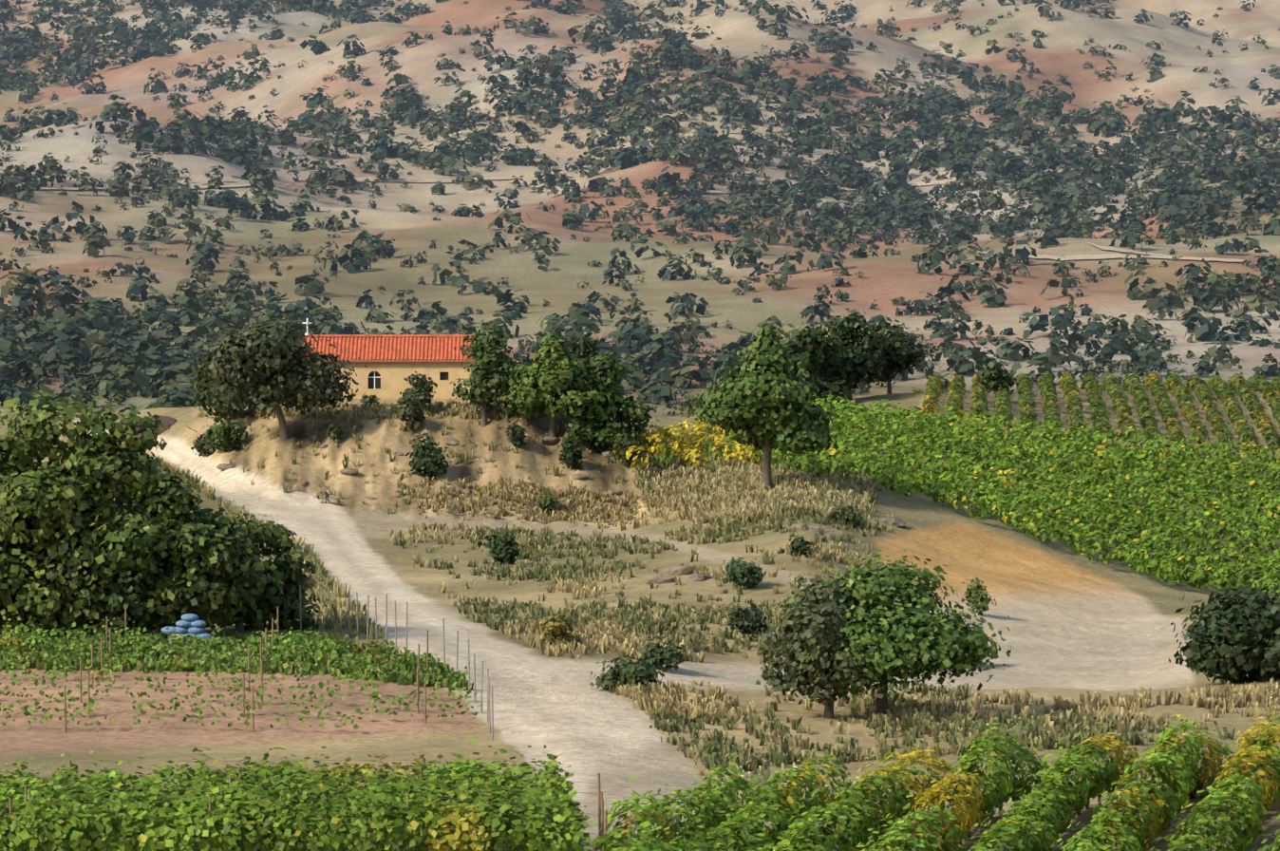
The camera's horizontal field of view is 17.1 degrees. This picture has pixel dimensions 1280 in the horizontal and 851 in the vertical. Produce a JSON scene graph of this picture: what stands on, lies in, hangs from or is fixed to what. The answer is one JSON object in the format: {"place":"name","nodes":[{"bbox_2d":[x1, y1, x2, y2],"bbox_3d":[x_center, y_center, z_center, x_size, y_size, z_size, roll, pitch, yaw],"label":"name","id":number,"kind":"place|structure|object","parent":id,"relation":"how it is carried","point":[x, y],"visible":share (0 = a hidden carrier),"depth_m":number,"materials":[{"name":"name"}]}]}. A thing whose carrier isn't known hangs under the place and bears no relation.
{"place":"outdoors","nodes":[
{"label":"outdoors","id":0,"kind":"place"},
{"bbox_2d":[11,759,603,848],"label":"trellis wires","id":1,"kind":"object","parent":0,"point":[321,778],"visible":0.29,"depth_m":91.87,"materials":[{"name":"grey metal"}]},
{"bbox_2d":[0,0,1279,850],"bbox_3d":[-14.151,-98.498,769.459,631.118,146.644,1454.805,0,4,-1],"label":"ground","id":2,"kind":"structure","parent":0,"point":[1077,624],"depth_m":498.79,"materials":[{"name":"beige soil"}]},
{"bbox_2d":[0,435,60,635],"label":"grove tree","id":3,"kind":"object","parent":2,"relation":"on","point":[9,567],"visible":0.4,"depth_m":153.89,"materials":[{"name":"green plant"}]},
{"bbox_2d":[0,392,159,639],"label":"grove tree","id":4,"kind":"object","parent":2,"relation":"on","point":[40,532],"visible":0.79,"depth_m":153.52,"materials":[{"name":"green plant"}]},
{"bbox_2d":[0,450,167,639],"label":"grove tree","id":5,"kind":"object","parent":2,"relation":"on","point":[136,607],"visible":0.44,"depth_m":153.69,"materials":[{"name":"green plant"}]},
{"bbox_2d":[41,380,202,636],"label":"grove tree","id":6,"kind":"object","parent":2,"relation":"on","point":[143,551],"visible":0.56,"depth_m":154.24,"materials":[{"name":"green plant"}]},
{"bbox_2d":[121,415,177,438],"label":"rock","id":7,"kind":"object","parent":2,"relation":"on","point":[171,421],"visible":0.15,"depth_m":285.67,"materials":[{"name":"grey stone"}]},
{"bbox_2d":[159,613,211,644],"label":"sack pile","id":8,"kind":"object","parent":2,"relation":"on","point":[193,623],"visible":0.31,"depth_m":152.83,"materials":[{"name":"blue plastic"}]},
{"bbox_2d":[183,340,268,423],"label":"dark olive tree","id":9,"kind":"object","parent":2,"relation":"on","point":[228,414],"visible":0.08,"depth_m":273.53,"materials":[{"name":"green plant"}]},
{"bbox_2d":[216,463,236,470],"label":"bank rock","id":10,"kind":"object","parent":2,"relation":"on","point":[221,466],"visible":0.88,"depth_m":266.18,"materials":[{"name":"beige stone"}]},
{"bbox_2d":[64,604,428,733],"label":"wooden stakes","id":11,"kind":"object","parent":2,"relation":"on","point":[418,681],"visible":0.69,"depth_m":142.38,"materials":[{"name":"brown wood"}]},
{"bbox_2d":[180,307,367,439],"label":"olive tree","id":12,"kind":"object","parent":2,"relation":"on","point":[276,367],"visible":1,"depth_m":265.23,"materials":[{"name":"green plant"}]},
{"bbox_2d":[8,757,607,850],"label":"vineyard posts","id":13,"kind":"object","parent":2,"relation":"on","point":[601,832],"visible":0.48,"depth_m":89.84,"materials":[{"name":"brown wood"}]},
{"bbox_2d":[315,490,327,498],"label":"bank rock","id":14,"kind":"object","parent":2,"relation":"on","point":[323,493],"visible":0.69,"depth_m":257.54,"materials":[{"name":"grey stone"}]},
{"bbox_2d":[326,496,339,504],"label":"bank rock","id":15,"kind":"object","parent":2,"relation":"on","point":[332,500],"visible":0.75,"depth_m":256.37,"materials":[{"name":"grey stone"}]},
{"bbox_2d":[339,468,357,475],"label":"bank rock","id":16,"kind":"object","parent":2,"relation":"on","point":[348,471],"visible":0.98,"depth_m":260.75,"materials":[{"name":"grey stone"}]},
{"bbox_2d":[365,495,376,499],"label":"bank rock","id":17,"kind":"object","parent":2,"relation":"on","point":[370,498],"visible":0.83,"depth_m":257.92,"materials":[{"name":"beige stone"}]},
{"bbox_2d":[302,318,475,404],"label":"chapel","id":18,"kind":"structure","parent":2,"relation":"on","point":[391,363],"depth_m":278.18,"materials":[{"name":"paint"}]},
{"bbox_2d":[299,584,493,740],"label":"fence","id":19,"kind":"object","parent":2,"relation":"on","point":[474,682],"visible":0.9,"depth_m":147.52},
{"bbox_2d":[445,437,459,446],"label":"bank rock","id":20,"kind":"object","parent":2,"relation":"on","point":[452,442],"visible":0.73,"depth_m":265.79,"materials":[{"name":"grey stone"}]},
{"bbox_2d":[450,321,521,427],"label":"slim tree","id":21,"kind":"object","parent":2,"relation":"on","point":[489,377],"visible":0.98,"depth_m":267.35,"materials":[{"name":"green plant"}]},
{"bbox_2d":[539,435,559,444],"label":"bank rock","id":22,"kind":"object","parent":2,"relation":"on","point":[547,440],"visible":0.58,"depth_m":266.96,"materials":[{"name":"grey stone"}]},
{"bbox_2d":[492,326,613,437],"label":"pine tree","id":23,"kind":"object","parent":2,"relation":"on","point":[544,380],"visible":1,"depth_m":266.38,"materials":[{"name":"green plant"}]},
{"bbox_2d":[571,473,588,480],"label":"bank rock","id":24,"kind":"object","parent":2,"relation":"on","point":[579,477],"visible":0.9,"depth_m":262.04,"materials":[{"name":"grey stone"}]},
{"bbox_2d":[590,504,604,509],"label":"bank rock","id":25,"kind":"object","parent":2,"relation":"on","point":[597,506],"visible":0.27,"depth_m":257.88,"materials":[{"name":"beige stone"}]},
{"bbox_2d":[602,451,613,457],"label":"bank rock","id":26,"kind":"object","parent":2,"relation":"on","point":[606,454],"visible":0.77,"depth_m":266.63,"materials":[{"name":"grey stone"}]},
{"bbox_2d":[561,350,657,455],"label":"tree by chapel","id":27,"kind":"object","parent":2,"relation":"on","point":[600,367],"visible":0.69,"depth_m":268.14,"materials":[{"name":"green plant"}]},
{"bbox_2d":[606,489,621,495],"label":"bank rock","id":28,"kind":"object","parent":2,"relation":"on","point":[615,492],"visible":0.56,"depth_m":260.78,"materials":[{"name":"grey stone"}]},
{"bbox_2d":[0,319,1261,691],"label":"bushes","id":29,"kind":"object","parent":2,"relation":"on","point":[220,545],"depth_m":162.82,"materials":[{"name":"green plant"}]},
{"bbox_2d":[34,160,1244,262],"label":"hill tracks","id":30,"kind":"object","parent":2,"relation":"on","point":[1007,202],"visible":0.44,"depth_m":658.64},
{"bbox_2d":[0,0,1279,415],"bbox_3d":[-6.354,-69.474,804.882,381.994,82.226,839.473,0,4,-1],"label":"scrub trees","id":31,"kind":"object","parent":2,"relation":"on","point":[144,363],"visible":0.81,"depth_m":693.28,"materials":[{"name":"green plant"}]},
{"bbox_2d":[0,615,1279,850],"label":"vines","id":32,"kind":"object","parent":2,"relation":"on","point":[346,800],"visible":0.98,"depth_m":91.67,"materials":[{"name":"green plant"}]},
{"bbox_2d":[0,399,1279,819],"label":"dry grass tufts","id":33,"kind":"object","parent":2,"relation":"on","point":[718,493],"visible":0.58,"depth_m":170.32,"materials":[{"name":"beige plant"}]},
{"bbox_2d":[1,767,1279,850],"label":"vine trunks","id":34,"kind":"object","parent":2,"relation":"on","point":[969,836],"visible":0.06,"depth_m":94.04,"materials":[{"name":"brown plant"}]},
{"bbox_2d":[645,575,675,583],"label":"slope rock","id":35,"kind":"object","parent":2,"relation":"on","point":[659,579],"visible":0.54,"depth_m":192.52,"materials":[{"name":"beige stone"}]},
{"bbox_2d":[657,564,697,575],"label":"slope rock","id":36,"kind":"object","parent":2,"relation":"on","point":[682,570],"visible":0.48,"depth_m":197.27,"materials":[{"name":"beige stone"}]},
{"bbox_2d":[687,572,711,581],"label":"slope rock","id":37,"kind":"object","parent":2,"relation":"on","point":[696,576],"visible":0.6,"depth_m":193.22,"materials":[{"name":"beige stone"}]},
{"bbox_2d":[672,321,842,489],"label":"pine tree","id":38,"kind":"object","parent":2,"relation":"on","point":[758,397],"visible":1,"depth_m":248.36,"materials":[{"name":"green plant"}]},
{"bbox_2d":[790,522,821,529],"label":"slope rock","id":39,"kind":"object","parent":2,"relation":"on","point":[810,527],"visible":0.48,"depth_m":221.25,"materials":[{"name":"beige stone"}]},
{"bbox_2d":[778,321,848,404],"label":"dark tree","id":40,"kind":"object","parent":2,"relation":"on","point":[816,343],"visible":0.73,"depth_m":322.30,"materials":[{"name":"green plant"}]},
{"bbox_2d":[749,565,885,718],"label":"round olive tree","id":41,"kind":"object","parent":2,"relation":"on","point":[805,612],"visible":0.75,"depth_m":140.87,"materials":[{"name":"green plant"}]},
{"bbox_2d":[806,527,844,539],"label":"slope rock","id":42,"kind":"object","parent":2,"relation":"on","point":[827,532],"visible":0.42,"depth_m":219.50,"materials":[{"name":"beige stone"}]},
{"bbox_2d":[818,308,890,400],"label":"dark tree","id":43,"kind":"object","parent":2,"relation":"on","point":[847,331],"visible":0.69,"depth_m":327.04,"materials":[{"name":"green plant"}]},
{"bbox_2d":[764,546,1011,717],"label":"tree","id":44,"kind":"object","parent":2,"relation":"on","point":[912,633],"visible":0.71,"depth_m":141.34,"materials":[{"name":"green plant"}]},
{"bbox_2d":[875,516,905,527],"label":"slope rock","id":45,"kind":"object","parent":2,"relation":"on","point":[895,521],"visible":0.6,"depth_m":241.79,"materials":[{"name":"beige stone"}]},
{"bbox_2d":[607,367,1279,597],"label":"vineyard","id":46,"kind":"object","parent":2,"relation":"on","point":[895,424],"depth_m":275.84,"materials":[{"name":"green plant"}]},
{"bbox_2d":[1170,566,1279,682],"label":"tree","id":47,"kind":"object","parent":2,"relation":"on","point":[1257,621],"visible":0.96,"depth_m":157.49,"materials":[{"name":"green plant"}]}
]}

